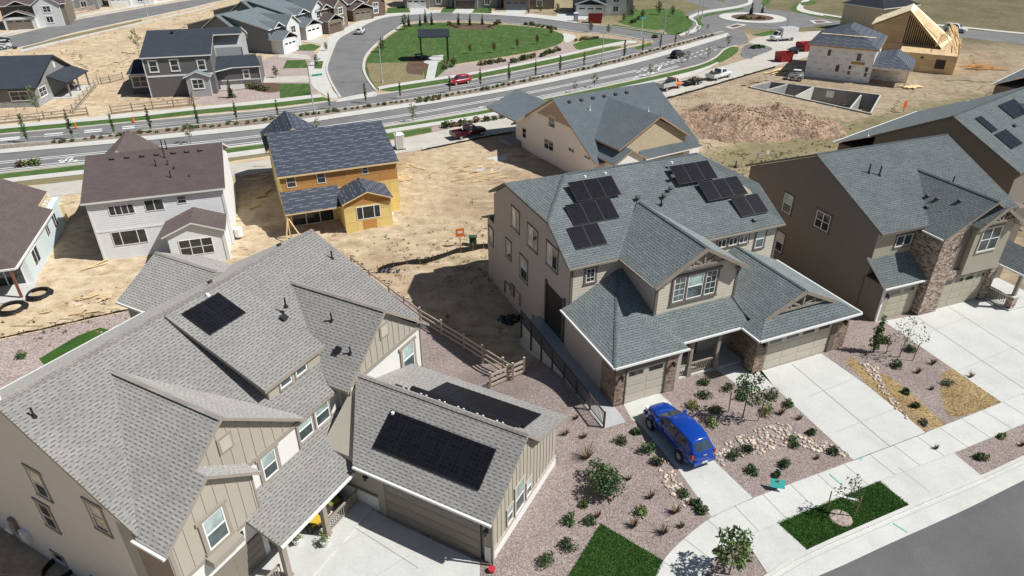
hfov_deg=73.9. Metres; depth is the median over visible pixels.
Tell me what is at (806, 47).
dumpster
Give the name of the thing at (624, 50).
tree
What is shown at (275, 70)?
tree
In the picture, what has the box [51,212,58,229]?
window
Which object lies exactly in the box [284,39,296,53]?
garage door
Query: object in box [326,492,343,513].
armchair
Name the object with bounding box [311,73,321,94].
street sign
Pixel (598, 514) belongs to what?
shrub
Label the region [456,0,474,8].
garage door
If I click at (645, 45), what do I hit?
verge
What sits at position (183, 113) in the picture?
verge
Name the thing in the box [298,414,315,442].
window
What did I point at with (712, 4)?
approach road
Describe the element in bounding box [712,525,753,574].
tree
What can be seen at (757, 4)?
approach road
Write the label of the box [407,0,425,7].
garage door
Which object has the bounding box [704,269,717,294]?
window
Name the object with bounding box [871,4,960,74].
house
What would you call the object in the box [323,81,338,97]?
sidewalk
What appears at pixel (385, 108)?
median apron
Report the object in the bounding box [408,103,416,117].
tree
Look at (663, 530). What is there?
shrub
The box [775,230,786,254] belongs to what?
window
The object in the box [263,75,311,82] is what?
driveway
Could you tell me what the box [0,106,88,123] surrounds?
rail fence
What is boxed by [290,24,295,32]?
window
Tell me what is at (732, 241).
window
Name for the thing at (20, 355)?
shrub
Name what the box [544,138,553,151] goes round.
window
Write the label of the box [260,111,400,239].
house
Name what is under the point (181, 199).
window
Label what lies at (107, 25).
kerb
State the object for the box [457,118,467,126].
shrub
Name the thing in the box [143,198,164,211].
window
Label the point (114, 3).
garage door
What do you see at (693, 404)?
shrub
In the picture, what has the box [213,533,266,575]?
garage door
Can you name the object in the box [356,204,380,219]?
window
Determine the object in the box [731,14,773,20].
roundabout bed
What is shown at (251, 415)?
house
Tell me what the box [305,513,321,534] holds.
armchair
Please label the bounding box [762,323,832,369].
garage door
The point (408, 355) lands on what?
window
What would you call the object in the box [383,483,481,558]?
garage door
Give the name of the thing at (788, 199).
window
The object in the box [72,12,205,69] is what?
rough earth
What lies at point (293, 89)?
front lawn
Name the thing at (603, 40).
street lamp
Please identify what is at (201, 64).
window
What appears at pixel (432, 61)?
shelter pad
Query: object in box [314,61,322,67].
front lawn
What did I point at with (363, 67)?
kerb
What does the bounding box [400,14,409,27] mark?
tree
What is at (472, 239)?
utility box
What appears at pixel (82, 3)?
window
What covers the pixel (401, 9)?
front lawn
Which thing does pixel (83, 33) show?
dry verge
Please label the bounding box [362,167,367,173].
window
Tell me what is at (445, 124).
shrub
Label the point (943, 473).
driveway apron
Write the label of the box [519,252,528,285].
window
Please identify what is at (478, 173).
board stack
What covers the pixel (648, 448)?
shrub
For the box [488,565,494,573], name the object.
bucket
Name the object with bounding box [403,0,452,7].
house
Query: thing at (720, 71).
pickup truck
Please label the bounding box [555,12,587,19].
driveway
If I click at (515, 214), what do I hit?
window
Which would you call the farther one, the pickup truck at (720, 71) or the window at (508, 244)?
the pickup truck at (720, 71)
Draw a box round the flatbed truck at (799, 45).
[787,41,803,53]
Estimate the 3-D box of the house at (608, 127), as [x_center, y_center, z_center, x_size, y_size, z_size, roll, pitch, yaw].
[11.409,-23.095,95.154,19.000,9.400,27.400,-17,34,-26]
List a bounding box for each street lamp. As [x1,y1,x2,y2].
[306,61,319,111]
[367,42,382,82]
[594,25,604,62]
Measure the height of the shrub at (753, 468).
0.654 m
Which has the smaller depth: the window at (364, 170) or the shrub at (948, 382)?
the shrub at (948, 382)
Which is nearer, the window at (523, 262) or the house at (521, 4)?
the window at (523, 262)
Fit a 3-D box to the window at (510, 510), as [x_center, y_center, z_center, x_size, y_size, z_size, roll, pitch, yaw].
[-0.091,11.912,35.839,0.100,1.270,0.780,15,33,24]
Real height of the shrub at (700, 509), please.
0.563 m
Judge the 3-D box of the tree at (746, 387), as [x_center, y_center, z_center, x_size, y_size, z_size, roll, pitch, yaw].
[15.664,6.909,43.771,2.983,4.082,2.045,0,30,0]
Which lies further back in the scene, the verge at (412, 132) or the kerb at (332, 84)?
the kerb at (332, 84)
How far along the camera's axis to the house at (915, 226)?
55.80 m
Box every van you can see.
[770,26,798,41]
[943,23,968,32]
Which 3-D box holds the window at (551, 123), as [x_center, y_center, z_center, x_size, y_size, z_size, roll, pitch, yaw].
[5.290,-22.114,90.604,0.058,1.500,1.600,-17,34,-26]
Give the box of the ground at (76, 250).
[0,0,1023,575]
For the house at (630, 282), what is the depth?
49.70 m
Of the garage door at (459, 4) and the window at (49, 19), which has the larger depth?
the garage door at (459, 4)
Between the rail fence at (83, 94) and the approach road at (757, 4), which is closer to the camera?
the rail fence at (83, 94)
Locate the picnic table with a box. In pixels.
[419,55,427,59]
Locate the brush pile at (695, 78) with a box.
[685,76,702,81]
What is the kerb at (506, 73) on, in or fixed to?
on the ground at (76, 250)
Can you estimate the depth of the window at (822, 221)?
57.86 m
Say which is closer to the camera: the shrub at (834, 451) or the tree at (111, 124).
the shrub at (834, 451)
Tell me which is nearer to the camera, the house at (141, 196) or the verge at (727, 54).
the house at (141, 196)
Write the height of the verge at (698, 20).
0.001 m
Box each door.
[5,19,33,29]
[110,0,127,6]
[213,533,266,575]
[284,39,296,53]
[307,26,320,39]
[330,21,341,33]
[355,10,371,21]
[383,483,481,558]
[397,136,403,148]
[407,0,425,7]
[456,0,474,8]
[506,2,525,9]
[578,7,602,15]
[624,361,665,403]
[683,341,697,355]
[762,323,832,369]
[881,284,916,318]
[936,271,986,308]
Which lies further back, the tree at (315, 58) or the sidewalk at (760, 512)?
the tree at (315, 58)
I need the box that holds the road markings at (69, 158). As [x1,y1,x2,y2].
[0,47,711,170]
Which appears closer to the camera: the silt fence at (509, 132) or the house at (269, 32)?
the silt fence at (509, 132)
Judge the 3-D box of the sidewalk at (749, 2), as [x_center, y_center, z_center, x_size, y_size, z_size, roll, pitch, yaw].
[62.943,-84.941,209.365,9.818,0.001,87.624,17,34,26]
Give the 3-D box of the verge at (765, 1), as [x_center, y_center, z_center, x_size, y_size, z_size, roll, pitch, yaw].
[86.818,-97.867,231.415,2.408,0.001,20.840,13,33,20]
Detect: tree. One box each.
[16,114,28,140]
[25,85,39,117]
[63,110,72,137]
[107,113,114,133]
[128,28,140,52]
[143,105,151,131]
[180,122,193,142]
[192,104,199,125]
[226,80,235,97]
[232,100,236,119]
[271,66,279,74]
[274,99,278,114]
[312,54,319,64]
[362,83,366,100]
[378,37,384,51]
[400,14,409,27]
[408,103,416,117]
[423,9,428,22]
[430,13,434,24]
[478,67,481,86]
[507,63,510,79]
[588,21,592,31]
[623,40,626,55]
[654,1,663,12]
[670,6,675,14]
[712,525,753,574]
[728,368,778,420]
[747,2,754,14]
[826,474,865,526]
[868,315,887,351]
[886,315,929,360]
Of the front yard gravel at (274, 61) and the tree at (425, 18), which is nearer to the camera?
the front yard gravel at (274, 61)
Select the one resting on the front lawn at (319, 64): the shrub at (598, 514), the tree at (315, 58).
the tree at (315, 58)
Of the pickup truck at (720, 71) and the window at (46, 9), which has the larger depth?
the window at (46, 9)
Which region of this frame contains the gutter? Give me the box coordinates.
[773,460,1023,575]
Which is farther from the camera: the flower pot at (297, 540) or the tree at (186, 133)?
the tree at (186, 133)
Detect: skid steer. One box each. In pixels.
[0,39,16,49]
[783,69,803,81]
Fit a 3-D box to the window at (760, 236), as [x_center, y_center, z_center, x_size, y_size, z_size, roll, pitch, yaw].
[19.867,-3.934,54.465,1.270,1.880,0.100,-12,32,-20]
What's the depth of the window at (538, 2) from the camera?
213.10 m
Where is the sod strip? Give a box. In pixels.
[780,482,906,548]
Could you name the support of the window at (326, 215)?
in the house at (346, 175)
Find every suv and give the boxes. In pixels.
[355,26,364,33]
[448,73,471,84]
[669,49,685,58]
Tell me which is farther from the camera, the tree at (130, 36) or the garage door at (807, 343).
the tree at (130, 36)
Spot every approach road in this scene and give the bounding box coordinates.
[660,22,734,35]
[685,0,726,8]
[724,0,765,8]
[818,18,1023,44]
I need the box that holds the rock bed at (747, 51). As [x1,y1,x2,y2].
[741,44,771,58]
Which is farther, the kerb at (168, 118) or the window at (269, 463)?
the kerb at (168, 118)
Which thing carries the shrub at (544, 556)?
on the front yard gravel at (539, 528)
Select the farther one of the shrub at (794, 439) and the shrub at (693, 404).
the shrub at (693, 404)
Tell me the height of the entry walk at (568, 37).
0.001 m
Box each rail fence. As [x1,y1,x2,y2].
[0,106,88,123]
[70,76,98,113]
[74,4,95,13]
[99,72,123,84]
[109,90,194,113]
[350,254,513,379]
[489,357,524,388]
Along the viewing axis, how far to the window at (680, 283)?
47.13 m
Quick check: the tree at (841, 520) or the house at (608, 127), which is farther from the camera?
the house at (608, 127)
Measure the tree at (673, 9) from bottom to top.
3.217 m
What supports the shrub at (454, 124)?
on the planting bed at (437, 128)
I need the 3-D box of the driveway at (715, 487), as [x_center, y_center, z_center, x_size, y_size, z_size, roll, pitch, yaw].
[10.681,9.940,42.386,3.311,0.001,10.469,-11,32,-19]
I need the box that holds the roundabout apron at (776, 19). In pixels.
[719,12,786,22]
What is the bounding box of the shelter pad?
[424,55,442,78]
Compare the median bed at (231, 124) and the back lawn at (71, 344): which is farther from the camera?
the median bed at (231, 124)
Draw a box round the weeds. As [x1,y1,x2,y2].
[0,16,868,339]
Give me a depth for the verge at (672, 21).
194.19 m
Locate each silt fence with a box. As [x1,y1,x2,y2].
[0,309,127,338]
[377,242,487,273]
[421,131,512,150]
[666,66,774,98]
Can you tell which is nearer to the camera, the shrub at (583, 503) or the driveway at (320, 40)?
the shrub at (583, 503)
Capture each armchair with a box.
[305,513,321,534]
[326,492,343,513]
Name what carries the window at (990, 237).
in the house at (915, 226)
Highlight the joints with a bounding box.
[340,306,1023,575]
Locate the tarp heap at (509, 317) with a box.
[497,313,523,325]
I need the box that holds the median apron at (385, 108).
[0,33,729,152]
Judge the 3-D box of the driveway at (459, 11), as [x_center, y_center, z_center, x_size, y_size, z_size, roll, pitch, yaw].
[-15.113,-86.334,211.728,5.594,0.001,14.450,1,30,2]
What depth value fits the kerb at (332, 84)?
181.09 m
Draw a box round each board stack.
[397,172,414,183]
[451,161,507,181]
[766,67,804,74]
[955,61,1008,69]
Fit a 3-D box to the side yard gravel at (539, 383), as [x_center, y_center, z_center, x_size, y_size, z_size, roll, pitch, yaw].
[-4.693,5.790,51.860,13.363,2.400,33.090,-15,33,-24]
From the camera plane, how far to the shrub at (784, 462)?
40.92 m
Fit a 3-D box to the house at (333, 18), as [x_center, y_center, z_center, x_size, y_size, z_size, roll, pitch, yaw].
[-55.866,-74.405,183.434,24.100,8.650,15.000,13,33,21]
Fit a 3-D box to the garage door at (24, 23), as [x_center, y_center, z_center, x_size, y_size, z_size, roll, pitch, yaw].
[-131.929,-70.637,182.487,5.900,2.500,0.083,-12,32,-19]
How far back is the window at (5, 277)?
64.02 m
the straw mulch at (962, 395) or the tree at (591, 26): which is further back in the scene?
the tree at (591, 26)
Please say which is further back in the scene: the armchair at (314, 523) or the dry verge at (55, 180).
the dry verge at (55, 180)
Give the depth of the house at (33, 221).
67.38 m
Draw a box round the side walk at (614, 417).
[520,316,625,428]
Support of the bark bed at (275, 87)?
on the front yard gravel at (245, 94)
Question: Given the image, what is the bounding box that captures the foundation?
[748,81,881,114]
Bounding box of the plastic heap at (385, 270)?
[380,267,399,273]
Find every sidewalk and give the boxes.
[0,0,174,35]
[0,94,322,128]
[4,62,718,181]
[21,5,214,51]
[308,10,573,98]
[321,11,576,86]
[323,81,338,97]
[378,41,635,90]
[657,393,1023,575]
[678,0,752,35]
[797,0,841,17]
[826,16,1023,33]
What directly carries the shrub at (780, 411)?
on the front yard gravel at (539, 528)
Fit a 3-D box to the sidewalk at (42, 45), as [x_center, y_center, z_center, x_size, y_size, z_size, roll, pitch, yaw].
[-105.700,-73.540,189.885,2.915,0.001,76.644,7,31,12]
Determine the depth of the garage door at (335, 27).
178.62 m
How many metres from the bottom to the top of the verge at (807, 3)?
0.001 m
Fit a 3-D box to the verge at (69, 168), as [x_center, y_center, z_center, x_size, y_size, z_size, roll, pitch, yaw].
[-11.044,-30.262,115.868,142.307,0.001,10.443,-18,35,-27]
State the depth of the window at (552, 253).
51.04 m
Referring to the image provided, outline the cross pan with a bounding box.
[336,91,377,101]
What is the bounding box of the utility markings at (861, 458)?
[830,457,906,531]
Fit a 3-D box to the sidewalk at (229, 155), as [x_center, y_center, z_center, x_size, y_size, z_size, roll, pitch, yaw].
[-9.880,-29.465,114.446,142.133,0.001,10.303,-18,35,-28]
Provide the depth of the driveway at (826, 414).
45.76 m
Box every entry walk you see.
[563,33,575,41]
[716,362,773,392]
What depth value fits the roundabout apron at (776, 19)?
198.06 m
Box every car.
[0,37,9,41]
[643,401,715,466]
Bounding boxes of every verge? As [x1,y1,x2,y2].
[0,58,717,178]
[0,97,327,132]
[16,63,727,184]
[22,19,141,48]
[266,128,430,153]
[381,46,621,90]
[573,38,624,49]
[611,25,668,34]
[619,8,684,29]
[635,43,651,48]
[659,15,692,29]
[665,23,689,34]
[696,8,743,25]
[717,47,737,61]
[753,30,774,35]
[761,0,770,3]
[790,4,840,19]
[800,0,815,5]
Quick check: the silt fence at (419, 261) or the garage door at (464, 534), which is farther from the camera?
the silt fence at (419, 261)
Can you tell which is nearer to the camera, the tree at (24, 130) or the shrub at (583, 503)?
the shrub at (583, 503)
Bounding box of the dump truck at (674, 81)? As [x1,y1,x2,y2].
[655,76,681,91]
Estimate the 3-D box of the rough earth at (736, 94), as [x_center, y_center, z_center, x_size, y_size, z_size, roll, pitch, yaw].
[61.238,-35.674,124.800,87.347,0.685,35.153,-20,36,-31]
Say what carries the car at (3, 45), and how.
on the street at (34, 36)
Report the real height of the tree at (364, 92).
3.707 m
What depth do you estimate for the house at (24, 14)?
184.17 m
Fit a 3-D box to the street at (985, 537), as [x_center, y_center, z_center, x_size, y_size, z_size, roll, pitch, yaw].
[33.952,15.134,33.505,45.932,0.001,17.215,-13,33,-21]
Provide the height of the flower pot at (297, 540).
0.811 m
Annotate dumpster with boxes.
[588,13,602,22]
[774,50,793,61]
[800,41,809,51]
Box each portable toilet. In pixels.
[393,132,405,150]
[573,12,577,21]
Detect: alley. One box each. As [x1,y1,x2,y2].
[30,50,808,196]
[749,31,819,50]
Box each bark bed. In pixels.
[256,83,279,92]
[406,55,427,74]
[448,23,496,29]
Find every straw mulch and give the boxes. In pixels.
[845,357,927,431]
[880,374,945,428]
[940,369,999,416]
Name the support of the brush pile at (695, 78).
on the utility trailer
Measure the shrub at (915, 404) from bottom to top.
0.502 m
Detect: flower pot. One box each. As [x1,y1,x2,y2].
[292,533,302,545]
[317,531,330,547]
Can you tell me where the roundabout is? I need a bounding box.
[686,8,820,28]
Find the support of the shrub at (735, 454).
on the front yard gravel at (539, 528)
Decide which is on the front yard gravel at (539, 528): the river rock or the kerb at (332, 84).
the river rock
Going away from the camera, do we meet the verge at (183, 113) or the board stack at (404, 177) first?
the board stack at (404, 177)
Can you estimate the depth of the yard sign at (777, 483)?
39.20 m
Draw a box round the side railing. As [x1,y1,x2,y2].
[520,309,605,427]
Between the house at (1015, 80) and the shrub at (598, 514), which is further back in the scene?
the house at (1015, 80)
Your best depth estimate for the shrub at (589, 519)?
37.19 m
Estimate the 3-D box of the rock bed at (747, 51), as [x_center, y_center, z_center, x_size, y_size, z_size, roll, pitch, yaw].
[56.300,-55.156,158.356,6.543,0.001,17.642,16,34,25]
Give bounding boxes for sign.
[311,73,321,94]
[455,228,463,245]
[770,478,784,488]
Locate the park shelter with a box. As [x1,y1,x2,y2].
[417,29,449,60]
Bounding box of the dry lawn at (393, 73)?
[367,62,424,87]
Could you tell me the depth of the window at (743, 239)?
53.78 m
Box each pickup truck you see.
[449,123,485,139]
[705,67,731,80]
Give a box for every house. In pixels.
[0,0,75,29]
[0,55,92,107]
[0,178,68,304]
[0,229,567,575]
[71,0,104,11]
[80,130,242,260]
[108,0,156,6]
[126,26,264,97]
[184,7,301,53]
[211,0,324,39]
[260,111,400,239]
[288,0,347,33]
[344,0,385,21]
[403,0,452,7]
[453,0,500,8]
[482,152,862,406]
[487,82,702,172]
[501,0,554,9]
[572,0,632,15]
[745,134,1023,321]
[804,22,915,87]
[832,87,1023,203]
[840,0,920,28]
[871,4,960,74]
[991,68,1023,94]
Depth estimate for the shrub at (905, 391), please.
46.82 m
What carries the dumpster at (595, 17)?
on the ground at (76, 250)
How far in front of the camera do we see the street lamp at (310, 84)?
111.76 m
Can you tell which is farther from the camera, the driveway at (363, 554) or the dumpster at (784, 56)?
the dumpster at (784, 56)
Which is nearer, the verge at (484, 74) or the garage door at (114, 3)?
the verge at (484, 74)
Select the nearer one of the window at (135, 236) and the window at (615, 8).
the window at (135, 236)
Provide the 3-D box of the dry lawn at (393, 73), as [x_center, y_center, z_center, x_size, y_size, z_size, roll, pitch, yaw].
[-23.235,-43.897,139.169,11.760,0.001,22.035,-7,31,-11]
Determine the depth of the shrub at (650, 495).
38.82 m
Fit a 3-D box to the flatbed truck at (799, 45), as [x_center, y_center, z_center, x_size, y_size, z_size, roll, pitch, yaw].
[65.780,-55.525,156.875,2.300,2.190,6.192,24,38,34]
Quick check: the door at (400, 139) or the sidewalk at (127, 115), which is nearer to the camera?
the door at (400, 139)
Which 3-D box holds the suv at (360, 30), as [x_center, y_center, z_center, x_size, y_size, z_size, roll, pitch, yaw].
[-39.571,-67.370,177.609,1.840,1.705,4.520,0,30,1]
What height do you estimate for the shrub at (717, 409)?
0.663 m
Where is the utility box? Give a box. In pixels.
[468,235,476,245]
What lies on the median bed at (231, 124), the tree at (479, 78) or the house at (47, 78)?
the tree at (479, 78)
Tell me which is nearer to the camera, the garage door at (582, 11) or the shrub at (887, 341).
the shrub at (887, 341)
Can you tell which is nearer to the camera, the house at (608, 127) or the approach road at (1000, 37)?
the house at (608, 127)
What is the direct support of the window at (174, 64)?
in the house at (201, 62)
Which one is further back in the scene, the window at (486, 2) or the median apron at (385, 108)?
the window at (486, 2)
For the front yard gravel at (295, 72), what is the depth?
139.90 m
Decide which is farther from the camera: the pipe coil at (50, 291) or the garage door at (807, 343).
the pipe coil at (50, 291)
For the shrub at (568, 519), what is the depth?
37.20 m
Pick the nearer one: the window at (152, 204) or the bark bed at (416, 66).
the window at (152, 204)
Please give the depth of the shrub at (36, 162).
92.57 m
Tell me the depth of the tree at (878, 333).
50.28 m
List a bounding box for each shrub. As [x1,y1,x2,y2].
[12,159,21,166]
[14,350,26,358]
[28,157,41,165]
[244,82,253,88]
[256,83,263,90]
[441,120,449,127]
[449,120,459,126]
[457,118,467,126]
[472,116,480,122]
[483,115,490,121]
[538,550,554,568]
[560,511,576,527]
[560,536,578,551]
[562,428,570,434]
[578,499,588,509]
[582,513,596,525]
[585,457,625,498]
[594,510,601,517]
[614,434,626,445]
[630,427,640,434]
[630,517,639,526]
[635,503,646,517]
[639,441,655,455]
[647,487,655,497]
[651,455,664,466]
[659,522,669,533]
[670,502,680,513]
[678,487,690,497]
[686,398,699,411]
[689,497,702,506]
[694,503,709,515]
[697,389,712,398]
[698,375,709,385]
[703,414,718,428]
[711,403,721,413]
[722,382,733,391]
[728,446,745,461]
[742,443,753,452]
[745,463,759,476]
[761,403,774,418]
[766,390,778,401]
[772,469,781,477]
[778,407,787,414]
[779,458,791,468]
[783,398,793,407]
[789,435,800,448]
[806,428,817,435]
[827,445,839,455]
[881,336,892,344]
[889,359,902,369]
[902,387,909,394]
[905,344,917,352]
[910,401,920,407]
[920,417,928,427]
[942,377,954,386]
[973,452,990,461]
[997,432,1006,439]
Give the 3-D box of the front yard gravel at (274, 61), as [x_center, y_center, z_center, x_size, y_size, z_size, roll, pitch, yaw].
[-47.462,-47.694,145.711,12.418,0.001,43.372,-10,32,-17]
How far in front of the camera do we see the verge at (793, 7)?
208.40 m
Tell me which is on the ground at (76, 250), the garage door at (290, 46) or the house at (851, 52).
the house at (851, 52)
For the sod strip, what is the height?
0.001 m
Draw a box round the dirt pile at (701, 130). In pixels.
[680,102,846,143]
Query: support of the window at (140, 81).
in the house at (201, 62)
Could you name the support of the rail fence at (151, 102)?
on the ground at (76, 250)
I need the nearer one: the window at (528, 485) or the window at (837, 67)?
the window at (528, 485)
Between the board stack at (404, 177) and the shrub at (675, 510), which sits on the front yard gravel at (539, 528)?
the shrub at (675, 510)
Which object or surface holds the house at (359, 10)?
on the ground at (76, 250)
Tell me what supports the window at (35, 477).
in the house at (251, 415)
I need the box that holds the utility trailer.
[681,75,706,84]
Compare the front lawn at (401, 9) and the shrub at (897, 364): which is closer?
the shrub at (897, 364)
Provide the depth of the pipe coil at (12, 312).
60.63 m
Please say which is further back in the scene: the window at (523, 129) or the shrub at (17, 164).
the window at (523, 129)
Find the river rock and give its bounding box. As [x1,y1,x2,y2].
[658,363,907,507]
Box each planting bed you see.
[431,116,499,131]
[436,36,633,77]
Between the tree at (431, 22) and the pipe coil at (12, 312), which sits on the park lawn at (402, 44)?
the tree at (431, 22)
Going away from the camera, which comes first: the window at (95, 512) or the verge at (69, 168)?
the window at (95, 512)
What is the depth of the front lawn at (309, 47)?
161.98 m
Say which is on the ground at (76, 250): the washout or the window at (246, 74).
the washout
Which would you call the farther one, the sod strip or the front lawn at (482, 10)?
the front lawn at (482, 10)
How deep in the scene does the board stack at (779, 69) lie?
139.32 m
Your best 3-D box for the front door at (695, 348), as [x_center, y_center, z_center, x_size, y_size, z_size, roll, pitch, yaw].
[13.202,3.880,50.018,1.100,2.400,0.100,-12,32,-20]
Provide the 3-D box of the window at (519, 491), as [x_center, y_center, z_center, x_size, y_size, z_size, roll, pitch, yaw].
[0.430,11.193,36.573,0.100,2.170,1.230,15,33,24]
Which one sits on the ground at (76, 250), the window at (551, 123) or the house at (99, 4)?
the house at (99, 4)
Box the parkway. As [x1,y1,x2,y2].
[0,28,748,171]
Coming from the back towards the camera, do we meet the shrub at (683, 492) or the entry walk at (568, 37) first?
the entry walk at (568, 37)
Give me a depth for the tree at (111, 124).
103.53 m
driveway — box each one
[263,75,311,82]
[278,53,310,58]
[301,38,328,43]
[313,509,479,575]
[409,8,428,13]
[452,9,472,13]
[503,10,525,15]
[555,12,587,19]
[624,394,752,516]
[760,353,924,459]
[879,299,1023,401]
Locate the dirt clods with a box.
[680,102,847,147]
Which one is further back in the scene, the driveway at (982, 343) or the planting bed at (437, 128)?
the planting bed at (437, 128)
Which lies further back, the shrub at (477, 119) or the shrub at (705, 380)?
the shrub at (477, 119)
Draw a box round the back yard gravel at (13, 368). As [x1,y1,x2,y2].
[0,311,130,388]
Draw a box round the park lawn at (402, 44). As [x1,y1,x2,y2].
[365,22,563,88]
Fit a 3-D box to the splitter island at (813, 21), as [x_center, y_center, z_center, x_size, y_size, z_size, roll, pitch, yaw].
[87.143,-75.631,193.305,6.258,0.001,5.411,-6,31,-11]
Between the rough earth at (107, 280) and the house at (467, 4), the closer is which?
the rough earth at (107, 280)
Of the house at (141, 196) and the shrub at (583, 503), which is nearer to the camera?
the shrub at (583, 503)
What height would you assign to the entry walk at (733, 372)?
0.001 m
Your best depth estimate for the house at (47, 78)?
119.91 m
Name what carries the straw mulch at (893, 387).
on the front yard gravel at (539, 528)
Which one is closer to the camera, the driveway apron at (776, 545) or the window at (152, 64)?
the driveway apron at (776, 545)
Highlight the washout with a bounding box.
[476,154,506,170]
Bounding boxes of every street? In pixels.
[0,0,221,50]
[328,13,682,103]
[819,480,1023,575]
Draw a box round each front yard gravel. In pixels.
[196,87,318,104]
[262,50,315,87]
[282,69,307,75]
[419,289,1023,575]
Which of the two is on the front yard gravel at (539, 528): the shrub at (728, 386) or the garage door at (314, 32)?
the shrub at (728, 386)
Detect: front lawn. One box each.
[280,83,310,97]
[283,60,306,67]
[299,44,319,49]
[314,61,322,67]
[386,6,409,12]
[441,7,454,12]
[472,8,491,12]
[569,524,661,575]
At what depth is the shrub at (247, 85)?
128.29 m
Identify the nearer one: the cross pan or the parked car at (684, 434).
the parked car at (684, 434)
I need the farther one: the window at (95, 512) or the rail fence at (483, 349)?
the rail fence at (483, 349)
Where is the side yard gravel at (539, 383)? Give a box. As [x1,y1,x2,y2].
[390,291,600,494]
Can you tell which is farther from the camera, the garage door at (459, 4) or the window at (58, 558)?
the garage door at (459, 4)
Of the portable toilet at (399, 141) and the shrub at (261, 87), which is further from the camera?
the shrub at (261, 87)
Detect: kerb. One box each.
[0,0,224,51]
[0,31,721,144]
[0,45,736,173]
[0,99,338,134]
[3,0,187,36]
[326,13,662,97]
[362,20,651,89]
[374,43,641,94]
[764,456,1023,575]
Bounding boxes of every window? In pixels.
[0,266,26,286]
[7,91,29,100]
[21,463,53,503]
[30,244,40,267]
[31,497,62,535]
[38,85,47,97]
[41,5,51,12]
[45,16,54,22]
[45,223,50,238]
[49,548,67,567]
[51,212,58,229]
[79,1,86,7]
[80,496,113,538]
[107,203,135,215]
[110,228,148,245]
[130,75,148,87]
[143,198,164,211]
[146,60,159,72]
[168,59,180,71]
[176,195,186,203]
[178,237,214,254]
[190,78,205,89]
[194,498,234,556]
[196,59,206,70]
[241,69,250,78]
[255,442,282,484]
[286,177,296,187]
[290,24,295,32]
[291,209,334,225]
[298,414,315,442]
[313,400,331,429]
[316,11,320,18]
[316,173,325,183]
[338,7,342,14]
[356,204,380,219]
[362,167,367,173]
[372,2,378,8]
[398,335,417,367]
[484,0,489,4]
[487,224,493,247]
[505,236,511,261]
[506,500,513,527]
[510,204,519,234]
[514,474,525,517]
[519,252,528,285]
[522,127,525,138]
[525,474,532,499]
[526,221,538,254]
[536,0,542,5]
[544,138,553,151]
[545,239,558,274]
[548,115,554,128]
[583,265,598,285]
[612,6,618,11]
[672,277,686,302]
[686,272,704,299]
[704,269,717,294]
[716,238,727,248]
[727,236,738,247]
[737,233,750,245]
[752,229,767,250]
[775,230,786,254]
[780,190,795,216]
[812,207,832,234]
[834,65,839,71]
[856,53,862,61]
[893,231,915,248]
[974,224,1005,253]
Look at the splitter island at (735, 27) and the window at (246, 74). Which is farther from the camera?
the splitter island at (735, 27)
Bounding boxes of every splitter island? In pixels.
[726,23,744,28]
[809,20,832,23]
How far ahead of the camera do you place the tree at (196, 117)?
106.95 m
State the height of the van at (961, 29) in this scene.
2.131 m
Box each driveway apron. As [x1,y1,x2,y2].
[747,524,806,572]
[879,453,979,504]
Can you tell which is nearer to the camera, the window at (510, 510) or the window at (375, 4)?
the window at (510, 510)
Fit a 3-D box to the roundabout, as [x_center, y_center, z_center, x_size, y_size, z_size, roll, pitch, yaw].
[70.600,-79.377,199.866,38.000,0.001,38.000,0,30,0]
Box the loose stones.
[6,89,942,358]
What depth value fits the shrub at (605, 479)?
38.52 m
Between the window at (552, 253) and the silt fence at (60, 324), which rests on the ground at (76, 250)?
the silt fence at (60, 324)
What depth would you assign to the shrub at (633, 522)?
37.06 m
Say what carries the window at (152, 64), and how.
in the house at (201, 62)
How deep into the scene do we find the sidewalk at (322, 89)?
150.60 m
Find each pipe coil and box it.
[0,300,28,315]
[25,287,53,300]
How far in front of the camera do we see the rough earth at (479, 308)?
74.47 m
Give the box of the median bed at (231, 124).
[0,31,726,148]
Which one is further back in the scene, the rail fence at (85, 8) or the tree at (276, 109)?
the rail fence at (85, 8)
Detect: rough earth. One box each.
[0,260,239,328]
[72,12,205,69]
[234,141,536,343]
[674,76,992,158]
[937,51,1023,81]
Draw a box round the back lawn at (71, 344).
[39,327,107,364]
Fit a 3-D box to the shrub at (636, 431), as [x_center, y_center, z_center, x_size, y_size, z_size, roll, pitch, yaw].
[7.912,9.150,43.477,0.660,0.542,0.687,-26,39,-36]
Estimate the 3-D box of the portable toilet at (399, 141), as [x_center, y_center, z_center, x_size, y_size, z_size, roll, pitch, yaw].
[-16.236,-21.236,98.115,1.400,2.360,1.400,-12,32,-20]
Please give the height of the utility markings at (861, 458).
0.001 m
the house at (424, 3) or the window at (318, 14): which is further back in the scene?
the house at (424, 3)
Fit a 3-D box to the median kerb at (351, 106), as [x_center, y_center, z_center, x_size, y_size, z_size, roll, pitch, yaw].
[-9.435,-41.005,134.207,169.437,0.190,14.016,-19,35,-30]
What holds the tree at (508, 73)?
on the median bed at (231, 124)
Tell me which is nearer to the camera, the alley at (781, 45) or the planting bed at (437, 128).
the planting bed at (437, 128)
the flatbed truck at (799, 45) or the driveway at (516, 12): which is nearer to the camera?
the flatbed truck at (799, 45)
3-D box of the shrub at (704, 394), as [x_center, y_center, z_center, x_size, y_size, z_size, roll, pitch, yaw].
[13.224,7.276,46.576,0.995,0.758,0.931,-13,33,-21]
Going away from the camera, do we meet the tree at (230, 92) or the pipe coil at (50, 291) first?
the pipe coil at (50, 291)
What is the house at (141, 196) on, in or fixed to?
on the ground at (76, 250)
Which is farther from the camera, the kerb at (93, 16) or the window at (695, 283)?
the kerb at (93, 16)
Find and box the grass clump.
[578,440,595,458]

